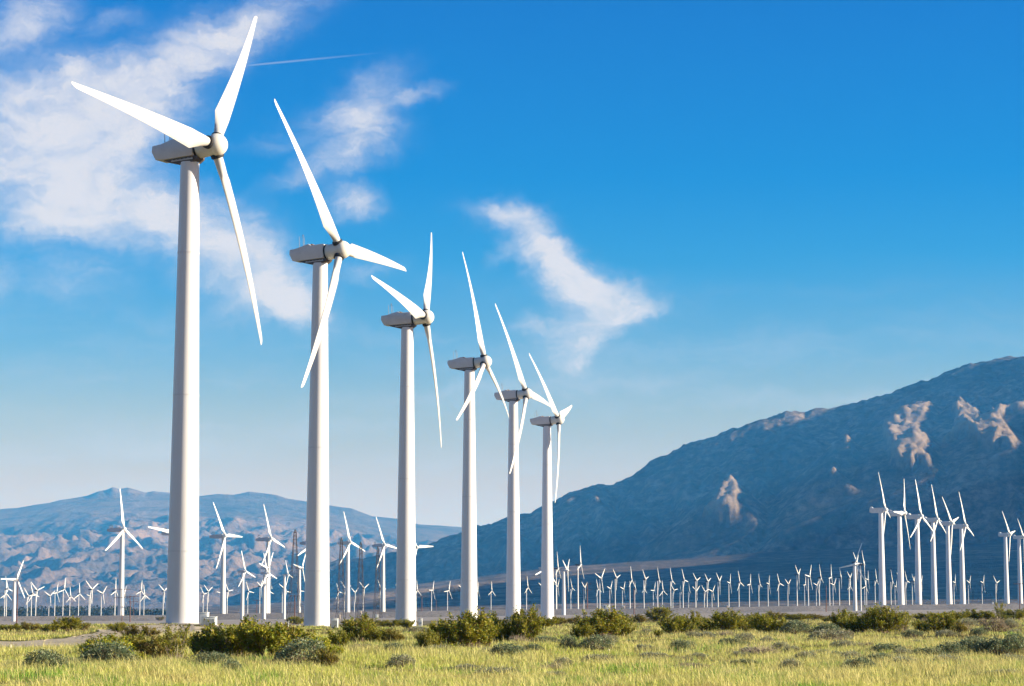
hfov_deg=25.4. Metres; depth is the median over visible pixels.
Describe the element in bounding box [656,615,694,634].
shrub
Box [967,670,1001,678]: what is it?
shrub
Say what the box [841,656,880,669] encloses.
shrub
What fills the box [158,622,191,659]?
shrub
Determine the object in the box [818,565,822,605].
wind turbine
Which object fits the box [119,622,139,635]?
shrub
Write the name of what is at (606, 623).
shrub
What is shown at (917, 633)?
shrub
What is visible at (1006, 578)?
wind turbine
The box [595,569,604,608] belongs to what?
wind turbine
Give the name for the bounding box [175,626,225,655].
shrub
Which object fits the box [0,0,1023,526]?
sky
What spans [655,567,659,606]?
wind turbine
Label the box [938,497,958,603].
wind turbine
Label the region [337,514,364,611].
wind turbine
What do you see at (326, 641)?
shrub
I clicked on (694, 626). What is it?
shrub
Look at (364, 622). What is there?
shrub
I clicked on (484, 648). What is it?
shrub
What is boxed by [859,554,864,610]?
wind turbine
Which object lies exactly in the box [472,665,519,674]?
shrub
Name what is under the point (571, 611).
levee
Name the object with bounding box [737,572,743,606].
wind turbine
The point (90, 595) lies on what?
wind turbine
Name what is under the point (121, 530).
wind turbine
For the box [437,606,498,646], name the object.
shrub
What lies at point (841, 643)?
shrub
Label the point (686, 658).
dry brush
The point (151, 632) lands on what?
shrub
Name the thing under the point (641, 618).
shrub
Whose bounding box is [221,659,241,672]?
shrub
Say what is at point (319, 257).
wind turbine
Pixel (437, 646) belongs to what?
shrub
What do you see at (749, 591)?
wind turbine
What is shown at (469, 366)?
wind turbine
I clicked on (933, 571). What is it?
wind turbine
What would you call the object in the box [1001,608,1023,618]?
shrub
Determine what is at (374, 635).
shrub
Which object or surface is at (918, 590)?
wind turbine
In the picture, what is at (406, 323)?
wind turbine
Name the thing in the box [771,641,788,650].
shrub
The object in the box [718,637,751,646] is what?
shrub
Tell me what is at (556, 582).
wind turbine
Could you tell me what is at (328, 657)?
shrub
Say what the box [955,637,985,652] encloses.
shrub
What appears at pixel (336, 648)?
shrub
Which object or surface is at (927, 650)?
shrub
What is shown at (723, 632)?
dry brush
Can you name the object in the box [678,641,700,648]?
shrub
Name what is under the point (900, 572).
wind turbine
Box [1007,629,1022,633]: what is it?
shrub
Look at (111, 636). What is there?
shrub
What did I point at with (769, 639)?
shrub
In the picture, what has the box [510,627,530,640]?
shrub
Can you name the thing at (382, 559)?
wind turbine
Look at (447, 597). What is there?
wind turbine
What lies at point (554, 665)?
dry brush
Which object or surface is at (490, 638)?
shrub
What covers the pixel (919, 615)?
shrub
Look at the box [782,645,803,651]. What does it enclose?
shrub
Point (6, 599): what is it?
wind turbine
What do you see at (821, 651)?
shrub
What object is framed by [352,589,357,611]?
wind turbine
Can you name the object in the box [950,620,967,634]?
shrub
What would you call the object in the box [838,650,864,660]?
shrub
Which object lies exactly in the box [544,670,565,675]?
shrub
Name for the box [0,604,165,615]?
distant trees
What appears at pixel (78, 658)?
shrub
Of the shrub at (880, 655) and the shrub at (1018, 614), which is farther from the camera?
the shrub at (1018, 614)
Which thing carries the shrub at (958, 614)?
on the ground at (425, 621)
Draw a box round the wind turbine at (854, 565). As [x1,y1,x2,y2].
[839,543,864,610]
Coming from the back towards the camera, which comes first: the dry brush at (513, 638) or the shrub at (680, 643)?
the dry brush at (513, 638)
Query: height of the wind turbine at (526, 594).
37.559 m
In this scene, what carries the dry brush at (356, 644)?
on the ground at (425, 621)
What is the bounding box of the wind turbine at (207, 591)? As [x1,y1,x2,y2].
[204,585,210,609]
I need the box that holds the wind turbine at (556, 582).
[553,555,559,608]
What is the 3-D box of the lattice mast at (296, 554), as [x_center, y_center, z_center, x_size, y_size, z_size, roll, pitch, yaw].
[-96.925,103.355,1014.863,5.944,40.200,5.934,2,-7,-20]
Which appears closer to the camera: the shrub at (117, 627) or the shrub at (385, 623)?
the shrub at (117, 627)
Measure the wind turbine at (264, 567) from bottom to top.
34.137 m
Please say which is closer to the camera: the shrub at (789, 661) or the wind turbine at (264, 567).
the shrub at (789, 661)
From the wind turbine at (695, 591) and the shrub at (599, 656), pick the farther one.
the wind turbine at (695, 591)
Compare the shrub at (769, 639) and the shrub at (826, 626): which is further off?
the shrub at (826, 626)
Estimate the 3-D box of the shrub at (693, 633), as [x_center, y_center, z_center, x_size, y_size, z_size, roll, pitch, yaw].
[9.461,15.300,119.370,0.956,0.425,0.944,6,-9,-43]
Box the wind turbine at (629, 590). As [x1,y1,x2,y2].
[628,573,634,607]
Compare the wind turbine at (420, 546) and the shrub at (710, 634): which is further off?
the wind turbine at (420, 546)
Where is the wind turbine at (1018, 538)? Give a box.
[1013,521,1023,603]
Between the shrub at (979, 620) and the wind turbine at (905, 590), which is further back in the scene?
the wind turbine at (905, 590)
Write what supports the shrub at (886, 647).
on the ground at (425, 621)
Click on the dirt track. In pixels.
(74, 640)
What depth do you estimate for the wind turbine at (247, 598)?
2437.23 m
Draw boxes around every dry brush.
[349,643,378,647]
[510,633,532,642]
[532,660,567,668]
[672,660,715,668]
[676,653,695,661]
[719,630,734,635]
[731,641,782,656]
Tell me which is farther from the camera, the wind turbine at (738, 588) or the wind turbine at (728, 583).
the wind turbine at (728, 583)
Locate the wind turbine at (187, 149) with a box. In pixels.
[72,16,261,623]
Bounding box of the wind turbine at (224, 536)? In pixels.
[209,502,241,613]
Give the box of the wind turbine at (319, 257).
[274,99,405,625]
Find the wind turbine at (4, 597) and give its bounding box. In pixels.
[4,580,11,615]
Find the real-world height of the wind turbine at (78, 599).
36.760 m
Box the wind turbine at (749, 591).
[748,578,751,606]
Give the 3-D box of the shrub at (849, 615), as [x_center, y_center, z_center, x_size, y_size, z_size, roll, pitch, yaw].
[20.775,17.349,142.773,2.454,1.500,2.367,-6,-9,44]
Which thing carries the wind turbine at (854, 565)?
on the ground at (425, 621)
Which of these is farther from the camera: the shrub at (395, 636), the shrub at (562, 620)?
the shrub at (562, 620)
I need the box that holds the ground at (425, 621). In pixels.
[0,609,1023,685]
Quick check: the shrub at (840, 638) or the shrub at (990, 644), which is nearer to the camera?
the shrub at (990, 644)
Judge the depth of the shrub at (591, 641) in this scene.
84.85 m
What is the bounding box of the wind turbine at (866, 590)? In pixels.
[865,579,868,604]
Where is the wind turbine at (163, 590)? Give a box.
[160,586,166,614]
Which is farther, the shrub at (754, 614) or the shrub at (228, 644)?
the shrub at (754, 614)
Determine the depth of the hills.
11809.36 m
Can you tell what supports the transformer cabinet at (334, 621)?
on the ground at (425, 621)
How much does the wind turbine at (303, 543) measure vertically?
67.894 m
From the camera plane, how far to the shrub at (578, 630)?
111.21 m
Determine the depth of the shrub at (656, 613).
306.45 m
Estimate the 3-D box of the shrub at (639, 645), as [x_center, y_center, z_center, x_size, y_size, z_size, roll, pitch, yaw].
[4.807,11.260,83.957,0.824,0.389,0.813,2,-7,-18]
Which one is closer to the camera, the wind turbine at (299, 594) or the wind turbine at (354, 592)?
the wind turbine at (299, 594)
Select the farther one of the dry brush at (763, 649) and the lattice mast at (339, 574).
the lattice mast at (339, 574)
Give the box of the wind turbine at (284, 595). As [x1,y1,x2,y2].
[282,560,292,618]
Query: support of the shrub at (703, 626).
on the ground at (425, 621)
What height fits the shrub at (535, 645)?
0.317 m
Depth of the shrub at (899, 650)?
70.06 m
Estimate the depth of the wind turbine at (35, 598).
2085.98 m
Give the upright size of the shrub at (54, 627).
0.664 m
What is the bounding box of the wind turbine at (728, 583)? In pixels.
[727,576,731,606]
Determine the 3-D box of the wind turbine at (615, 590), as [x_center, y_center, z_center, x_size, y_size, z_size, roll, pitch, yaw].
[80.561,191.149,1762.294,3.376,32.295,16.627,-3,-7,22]
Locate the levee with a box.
[0,604,1023,620]
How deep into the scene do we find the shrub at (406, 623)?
185.79 m
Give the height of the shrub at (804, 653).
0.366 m
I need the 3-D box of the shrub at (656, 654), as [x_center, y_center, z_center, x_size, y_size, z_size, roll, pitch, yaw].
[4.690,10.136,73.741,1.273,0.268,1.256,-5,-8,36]
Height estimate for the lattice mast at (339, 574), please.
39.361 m
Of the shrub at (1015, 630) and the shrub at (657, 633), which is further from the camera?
the shrub at (1015, 630)
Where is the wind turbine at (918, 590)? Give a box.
[907,479,933,604]
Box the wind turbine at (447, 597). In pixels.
[444,586,450,610]
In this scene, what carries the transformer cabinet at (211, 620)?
on the ground at (425, 621)
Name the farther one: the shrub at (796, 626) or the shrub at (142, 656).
the shrub at (796, 626)
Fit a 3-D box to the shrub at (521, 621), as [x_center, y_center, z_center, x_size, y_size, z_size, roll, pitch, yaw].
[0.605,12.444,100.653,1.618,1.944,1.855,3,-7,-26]
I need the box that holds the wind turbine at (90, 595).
[86,581,97,615]
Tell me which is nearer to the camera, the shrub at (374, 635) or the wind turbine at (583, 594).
the shrub at (374, 635)
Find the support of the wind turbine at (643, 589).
on the ground at (425, 621)
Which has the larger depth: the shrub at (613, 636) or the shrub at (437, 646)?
the shrub at (613, 636)
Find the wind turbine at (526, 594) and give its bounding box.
[525,579,531,608]
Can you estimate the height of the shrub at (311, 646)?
0.924 m
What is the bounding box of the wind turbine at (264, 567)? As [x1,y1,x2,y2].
[259,554,272,612]
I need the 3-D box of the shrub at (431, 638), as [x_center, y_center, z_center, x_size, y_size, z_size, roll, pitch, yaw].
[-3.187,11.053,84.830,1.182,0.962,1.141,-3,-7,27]
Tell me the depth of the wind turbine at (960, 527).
1511.96 m
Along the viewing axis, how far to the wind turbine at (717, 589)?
2053.53 m
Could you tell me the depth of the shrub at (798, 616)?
244.04 m
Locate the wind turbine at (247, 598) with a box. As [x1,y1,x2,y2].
[246,582,253,613]
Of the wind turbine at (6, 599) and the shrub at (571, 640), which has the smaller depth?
the shrub at (571, 640)
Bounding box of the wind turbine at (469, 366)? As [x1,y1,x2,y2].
[447,252,508,619]
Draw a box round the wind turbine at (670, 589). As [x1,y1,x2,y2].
[668,570,674,606]
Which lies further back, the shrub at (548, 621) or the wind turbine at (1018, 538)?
the wind turbine at (1018, 538)
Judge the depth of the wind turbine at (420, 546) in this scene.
1601.30 m
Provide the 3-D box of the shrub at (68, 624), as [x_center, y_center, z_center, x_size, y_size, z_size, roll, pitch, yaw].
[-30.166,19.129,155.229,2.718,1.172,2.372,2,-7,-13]
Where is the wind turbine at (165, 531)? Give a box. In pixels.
[148,526,168,534]
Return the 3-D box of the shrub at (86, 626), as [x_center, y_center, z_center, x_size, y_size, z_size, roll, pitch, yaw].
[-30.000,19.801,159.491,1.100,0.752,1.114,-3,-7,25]
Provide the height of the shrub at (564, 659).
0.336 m
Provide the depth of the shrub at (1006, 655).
64.02 m
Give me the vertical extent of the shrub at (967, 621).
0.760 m
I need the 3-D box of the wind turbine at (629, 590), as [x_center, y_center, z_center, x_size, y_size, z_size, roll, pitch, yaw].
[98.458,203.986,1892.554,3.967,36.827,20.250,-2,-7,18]
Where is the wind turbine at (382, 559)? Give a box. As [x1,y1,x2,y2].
[372,517,396,611]
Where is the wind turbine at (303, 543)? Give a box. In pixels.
[298,539,305,555]
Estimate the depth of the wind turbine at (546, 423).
628.55 m
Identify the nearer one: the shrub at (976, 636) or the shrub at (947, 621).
the shrub at (976, 636)
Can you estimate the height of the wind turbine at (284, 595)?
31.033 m
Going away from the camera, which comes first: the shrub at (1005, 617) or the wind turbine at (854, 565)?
the shrub at (1005, 617)
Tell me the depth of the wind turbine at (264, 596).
1157.89 m
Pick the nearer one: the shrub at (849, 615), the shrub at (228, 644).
the shrub at (228, 644)
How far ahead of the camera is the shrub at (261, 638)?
69.39 m
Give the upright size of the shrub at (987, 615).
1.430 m
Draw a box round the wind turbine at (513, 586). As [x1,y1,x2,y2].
[494,304,551,618]
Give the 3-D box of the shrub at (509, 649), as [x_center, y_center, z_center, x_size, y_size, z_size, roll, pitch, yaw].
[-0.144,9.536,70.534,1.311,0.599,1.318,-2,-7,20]
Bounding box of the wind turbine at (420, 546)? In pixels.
[415,542,432,552]
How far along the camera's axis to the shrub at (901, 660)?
59.40 m
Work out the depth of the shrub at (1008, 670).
51.65 m
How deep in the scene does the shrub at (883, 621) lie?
129.95 m
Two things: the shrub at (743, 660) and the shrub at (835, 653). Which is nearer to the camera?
the shrub at (743, 660)
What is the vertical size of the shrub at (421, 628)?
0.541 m
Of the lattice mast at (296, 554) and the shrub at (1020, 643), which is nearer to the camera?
the shrub at (1020, 643)
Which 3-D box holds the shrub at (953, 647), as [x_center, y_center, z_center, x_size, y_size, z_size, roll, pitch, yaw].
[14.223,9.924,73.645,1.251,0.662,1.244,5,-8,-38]
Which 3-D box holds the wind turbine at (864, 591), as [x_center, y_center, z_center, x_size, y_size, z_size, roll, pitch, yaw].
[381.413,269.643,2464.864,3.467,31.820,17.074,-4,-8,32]
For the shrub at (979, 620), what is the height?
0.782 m
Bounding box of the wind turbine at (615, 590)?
[613,570,619,608]
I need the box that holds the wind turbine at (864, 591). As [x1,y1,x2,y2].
[862,578,867,604]
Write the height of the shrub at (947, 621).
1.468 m
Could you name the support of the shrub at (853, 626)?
on the ground at (425, 621)
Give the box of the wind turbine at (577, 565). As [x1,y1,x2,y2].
[575,550,583,608]
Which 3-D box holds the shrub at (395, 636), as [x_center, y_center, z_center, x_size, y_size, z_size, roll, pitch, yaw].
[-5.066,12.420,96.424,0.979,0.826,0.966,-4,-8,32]
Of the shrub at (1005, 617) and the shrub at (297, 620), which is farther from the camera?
the shrub at (297, 620)
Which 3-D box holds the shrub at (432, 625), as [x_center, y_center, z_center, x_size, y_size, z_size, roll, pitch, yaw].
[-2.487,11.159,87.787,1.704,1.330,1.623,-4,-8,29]
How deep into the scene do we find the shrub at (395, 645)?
80.39 m
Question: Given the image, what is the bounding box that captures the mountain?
[7,356,1023,613]
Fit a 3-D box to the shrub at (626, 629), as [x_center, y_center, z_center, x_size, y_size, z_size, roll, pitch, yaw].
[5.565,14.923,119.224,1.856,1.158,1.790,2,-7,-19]
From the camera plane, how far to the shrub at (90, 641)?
72.35 m
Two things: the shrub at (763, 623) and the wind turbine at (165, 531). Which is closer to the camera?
the shrub at (763, 623)
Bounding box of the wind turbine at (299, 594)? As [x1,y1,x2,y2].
[294,554,305,612]
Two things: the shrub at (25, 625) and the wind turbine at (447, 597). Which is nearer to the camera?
the shrub at (25, 625)
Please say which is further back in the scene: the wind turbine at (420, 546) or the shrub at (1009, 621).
the wind turbine at (420, 546)
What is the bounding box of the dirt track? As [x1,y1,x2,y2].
[0,624,225,647]
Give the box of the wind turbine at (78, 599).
[74,583,82,615]
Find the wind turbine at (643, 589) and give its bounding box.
[642,572,647,607]
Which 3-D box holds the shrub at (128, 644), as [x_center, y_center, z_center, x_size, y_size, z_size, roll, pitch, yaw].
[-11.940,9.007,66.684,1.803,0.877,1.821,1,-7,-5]
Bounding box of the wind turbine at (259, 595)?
[258,580,262,612]
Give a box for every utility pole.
[16,579,18,622]
[125,596,134,621]
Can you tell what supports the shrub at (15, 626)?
on the ground at (425, 621)
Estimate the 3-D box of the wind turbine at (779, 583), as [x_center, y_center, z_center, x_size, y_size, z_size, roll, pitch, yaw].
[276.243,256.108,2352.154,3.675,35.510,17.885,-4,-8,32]
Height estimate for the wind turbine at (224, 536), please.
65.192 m
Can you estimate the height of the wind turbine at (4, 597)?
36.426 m
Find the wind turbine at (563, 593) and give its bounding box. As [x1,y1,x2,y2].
[559,561,568,614]
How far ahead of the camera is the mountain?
6136.50 m
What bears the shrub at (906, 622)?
on the ground at (425, 621)
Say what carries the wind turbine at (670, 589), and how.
on the ground at (425, 621)
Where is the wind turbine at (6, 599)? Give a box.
[1,583,10,615]
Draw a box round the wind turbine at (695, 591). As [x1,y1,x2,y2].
[694,577,698,607]
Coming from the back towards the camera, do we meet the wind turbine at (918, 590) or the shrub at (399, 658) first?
the wind turbine at (918, 590)
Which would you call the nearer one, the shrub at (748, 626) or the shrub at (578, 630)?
the shrub at (578, 630)
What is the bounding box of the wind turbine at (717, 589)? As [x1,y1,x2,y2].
[716,573,721,606]
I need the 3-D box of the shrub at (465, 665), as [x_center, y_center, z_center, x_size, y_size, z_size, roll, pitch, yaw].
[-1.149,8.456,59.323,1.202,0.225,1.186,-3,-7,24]
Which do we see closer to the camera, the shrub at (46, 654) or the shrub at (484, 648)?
the shrub at (46, 654)
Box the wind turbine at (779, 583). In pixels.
[777,574,783,605]
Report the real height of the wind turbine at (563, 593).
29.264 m
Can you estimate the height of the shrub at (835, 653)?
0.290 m
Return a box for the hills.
[0,487,461,608]
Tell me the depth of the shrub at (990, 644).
75.59 m
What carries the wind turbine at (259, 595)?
on the ground at (425, 621)
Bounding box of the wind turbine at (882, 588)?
[869,472,889,604]
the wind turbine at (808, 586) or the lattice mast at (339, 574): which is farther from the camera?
the wind turbine at (808, 586)
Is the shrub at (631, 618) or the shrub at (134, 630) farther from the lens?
the shrub at (631, 618)
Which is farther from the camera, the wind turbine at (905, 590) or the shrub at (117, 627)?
the wind turbine at (905, 590)
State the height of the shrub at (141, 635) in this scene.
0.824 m
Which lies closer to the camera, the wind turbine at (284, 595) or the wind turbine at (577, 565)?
the wind turbine at (284, 595)
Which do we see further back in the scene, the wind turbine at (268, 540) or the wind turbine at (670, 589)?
the wind turbine at (670, 589)
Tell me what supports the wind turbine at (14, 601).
on the ground at (425, 621)
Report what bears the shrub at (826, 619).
on the ground at (425, 621)
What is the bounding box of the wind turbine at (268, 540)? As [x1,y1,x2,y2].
[256,506,284,612]
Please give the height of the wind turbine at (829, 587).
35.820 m
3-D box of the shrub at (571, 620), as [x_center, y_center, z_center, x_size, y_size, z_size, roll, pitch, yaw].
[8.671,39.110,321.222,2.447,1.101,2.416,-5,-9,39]
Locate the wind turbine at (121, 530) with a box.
[105,491,142,614]
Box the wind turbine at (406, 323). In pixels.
[371,232,441,625]
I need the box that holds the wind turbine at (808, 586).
[806,570,812,605]
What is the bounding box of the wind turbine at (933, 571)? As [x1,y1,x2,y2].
[923,484,945,603]
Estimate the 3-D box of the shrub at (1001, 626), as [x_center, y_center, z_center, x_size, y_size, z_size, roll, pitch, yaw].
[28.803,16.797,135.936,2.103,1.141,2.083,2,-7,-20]
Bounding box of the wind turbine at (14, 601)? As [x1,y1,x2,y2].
[2,561,24,620]
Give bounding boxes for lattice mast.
[286,530,301,619]
[335,537,345,618]
[355,542,364,617]
[372,546,382,617]
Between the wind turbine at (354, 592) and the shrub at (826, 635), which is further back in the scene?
the wind turbine at (354, 592)
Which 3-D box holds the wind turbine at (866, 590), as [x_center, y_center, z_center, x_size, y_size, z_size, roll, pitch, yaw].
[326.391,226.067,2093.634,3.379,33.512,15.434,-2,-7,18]
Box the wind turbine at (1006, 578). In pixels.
[998,514,1014,603]
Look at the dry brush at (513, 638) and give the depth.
99.43 m
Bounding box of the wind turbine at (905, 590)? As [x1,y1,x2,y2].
[904,573,909,604]
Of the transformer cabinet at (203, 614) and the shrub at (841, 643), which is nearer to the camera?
the shrub at (841, 643)
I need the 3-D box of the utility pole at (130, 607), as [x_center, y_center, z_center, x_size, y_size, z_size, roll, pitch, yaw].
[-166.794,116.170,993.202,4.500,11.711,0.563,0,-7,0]
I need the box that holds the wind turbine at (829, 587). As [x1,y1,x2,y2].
[827,572,832,605]
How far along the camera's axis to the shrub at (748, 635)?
102.02 m
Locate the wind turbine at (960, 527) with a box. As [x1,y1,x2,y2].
[953,494,973,603]
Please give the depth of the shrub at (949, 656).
59.92 m
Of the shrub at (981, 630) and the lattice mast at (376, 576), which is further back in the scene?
the lattice mast at (376, 576)
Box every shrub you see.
[0,623,21,630]
[21,621,39,630]
[21,648,71,669]
[36,622,62,631]
[51,615,89,630]
[62,654,81,664]
[76,635,135,656]
[78,622,90,629]
[79,638,141,665]
[81,639,98,646]
[86,632,146,650]
[106,621,127,632]
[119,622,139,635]
[119,631,151,651]
[133,652,150,659]
[134,629,178,657]
[137,624,160,637]
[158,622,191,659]
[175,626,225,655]
[183,614,270,658]
[186,650,239,665]
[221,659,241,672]
[227,615,316,657]
[270,618,298,648]
[272,636,339,664]
[285,616,303,623]
[302,632,330,648]
[310,646,338,668]
[325,629,354,645]
[325,643,344,654]
[333,612,377,642]
[359,627,396,643]
[377,619,402,626]
[380,628,404,641]
[384,642,404,651]
[385,652,415,666]
[399,619,416,628]
[401,626,428,632]
[412,627,443,648]
[427,615,460,645]
[428,644,451,649]
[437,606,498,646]
[447,663,485,669]
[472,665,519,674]
[476,646,490,653]
[477,622,502,646]
[488,642,524,657]
[489,610,520,641]
[508,603,545,641]
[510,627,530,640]
[525,643,545,650]
[528,636,559,642]
[538,616,564,627]
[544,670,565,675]
[551,615,567,624]
[553,656,572,666]
[558,633,578,648]
[565,617,577,623]
[565,622,596,638]
[572,605,631,637]
[576,634,614,650]
[581,653,613,662]
[602,634,619,641]
[606,617,637,635]
[615,614,635,622]
[628,613,646,622]
[634,643,653,651]
[643,652,676,658]
[644,605,676,621]
[653,629,662,636]
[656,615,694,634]
[668,639,690,651]
[671,610,703,632]
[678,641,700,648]
[685,652,708,659]
[686,631,699,637]
[695,631,716,637]
[696,616,715,630]
[705,608,750,630]
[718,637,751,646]
[730,651,745,657]
[730,658,757,666]
[735,632,754,640]
[737,615,754,630]
[745,612,771,617]
[748,612,785,633]
[760,636,778,643]
[767,610,786,620]
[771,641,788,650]
[776,619,812,634]
[778,657,804,669]
[779,613,816,619]
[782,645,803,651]
[793,650,818,660]
[803,627,855,641]
[806,613,824,618]
[809,649,833,652]
[812,622,840,632]
[818,617,831,621]
[820,651,845,656]
[825,608,862,629]
[829,639,855,649]
[830,635,845,641]
[837,614,869,632]
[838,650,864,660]
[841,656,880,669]
[855,602,905,633]
[864,652,896,660]
[867,642,904,652]
[888,655,915,666]
[890,647,916,654]
[891,610,910,632]
[900,629,923,636]
[910,645,953,656]
[911,611,940,619]
[911,619,930,631]
[922,610,960,632]
[930,653,965,665]
[934,629,960,636]
[935,610,970,619]
[936,640,969,655]
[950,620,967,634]
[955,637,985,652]
[956,617,977,625]
[961,608,997,620]
[963,635,987,639]
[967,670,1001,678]
[968,627,987,636]
[969,634,1020,655]
[977,618,987,625]
[979,616,1011,631]
[990,614,1013,619]
[991,668,1022,676]
[993,601,1008,614]
[999,653,1023,659]
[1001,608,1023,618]
[1003,630,1023,654]
[1005,617,1018,627]
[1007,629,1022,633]
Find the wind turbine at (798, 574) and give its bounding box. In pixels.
[794,568,800,605]
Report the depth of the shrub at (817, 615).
325.13 m
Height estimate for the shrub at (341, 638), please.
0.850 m
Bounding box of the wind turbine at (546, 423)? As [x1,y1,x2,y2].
[529,354,571,618]
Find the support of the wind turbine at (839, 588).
on the ground at (425, 621)
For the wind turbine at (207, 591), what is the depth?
2348.07 m
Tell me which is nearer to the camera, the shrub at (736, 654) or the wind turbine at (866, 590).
the shrub at (736, 654)
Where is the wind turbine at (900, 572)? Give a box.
[888,485,909,604]
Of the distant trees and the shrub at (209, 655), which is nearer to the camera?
the shrub at (209, 655)
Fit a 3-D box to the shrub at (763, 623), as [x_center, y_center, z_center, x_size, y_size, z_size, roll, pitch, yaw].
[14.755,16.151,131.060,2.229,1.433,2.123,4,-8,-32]
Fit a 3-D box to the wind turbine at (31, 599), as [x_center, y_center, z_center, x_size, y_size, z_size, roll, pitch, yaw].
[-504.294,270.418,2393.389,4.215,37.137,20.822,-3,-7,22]
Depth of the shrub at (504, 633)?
100.71 m
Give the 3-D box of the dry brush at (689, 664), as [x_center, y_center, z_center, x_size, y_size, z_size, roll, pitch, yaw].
[4.703,8.502,60.094,1.302,0.329,1.427,-1,-7,12]
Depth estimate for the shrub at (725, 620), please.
141.61 m
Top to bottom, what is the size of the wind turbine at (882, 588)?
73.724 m
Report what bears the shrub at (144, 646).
on the ground at (425, 621)
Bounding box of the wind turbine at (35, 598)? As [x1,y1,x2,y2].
[31,582,42,615]
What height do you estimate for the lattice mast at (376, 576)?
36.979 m
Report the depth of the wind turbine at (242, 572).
1121.97 m
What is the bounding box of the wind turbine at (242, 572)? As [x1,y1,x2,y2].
[238,551,254,619]
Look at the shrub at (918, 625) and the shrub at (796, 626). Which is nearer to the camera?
the shrub at (796, 626)
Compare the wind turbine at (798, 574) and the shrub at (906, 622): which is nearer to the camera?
the shrub at (906, 622)
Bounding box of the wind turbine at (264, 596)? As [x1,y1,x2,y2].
[260,555,276,618]
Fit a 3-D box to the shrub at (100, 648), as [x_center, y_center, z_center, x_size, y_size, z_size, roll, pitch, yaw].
[-11.047,8.560,62.527,1.897,0.904,1.907,2,-7,-13]
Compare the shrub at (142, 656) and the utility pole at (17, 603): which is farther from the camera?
the utility pole at (17, 603)
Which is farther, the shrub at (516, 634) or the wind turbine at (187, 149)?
the wind turbine at (187, 149)
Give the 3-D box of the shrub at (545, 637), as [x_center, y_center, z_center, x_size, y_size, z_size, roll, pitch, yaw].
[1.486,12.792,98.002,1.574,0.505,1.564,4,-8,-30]
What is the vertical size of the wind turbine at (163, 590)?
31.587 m
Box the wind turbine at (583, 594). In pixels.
[582,583,586,608]
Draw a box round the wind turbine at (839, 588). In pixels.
[838,573,841,604]
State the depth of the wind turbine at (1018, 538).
1770.19 m
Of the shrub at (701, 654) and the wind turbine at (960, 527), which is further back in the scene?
the wind turbine at (960, 527)
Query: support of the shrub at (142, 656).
on the ground at (425, 621)
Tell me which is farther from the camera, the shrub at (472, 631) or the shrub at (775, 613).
the shrub at (775, 613)
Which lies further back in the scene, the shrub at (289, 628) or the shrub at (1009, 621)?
the shrub at (1009, 621)
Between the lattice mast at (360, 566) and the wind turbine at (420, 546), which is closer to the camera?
the lattice mast at (360, 566)
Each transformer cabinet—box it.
[198,612,208,624]
[200,617,217,625]
[330,618,338,627]
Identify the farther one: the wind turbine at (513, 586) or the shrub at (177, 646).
the wind turbine at (513, 586)
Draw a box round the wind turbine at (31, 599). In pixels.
[29,586,38,614]
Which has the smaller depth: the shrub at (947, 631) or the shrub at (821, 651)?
the shrub at (821, 651)
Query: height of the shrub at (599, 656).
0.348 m
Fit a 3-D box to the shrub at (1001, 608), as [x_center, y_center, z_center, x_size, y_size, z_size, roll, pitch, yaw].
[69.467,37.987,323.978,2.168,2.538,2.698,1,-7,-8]

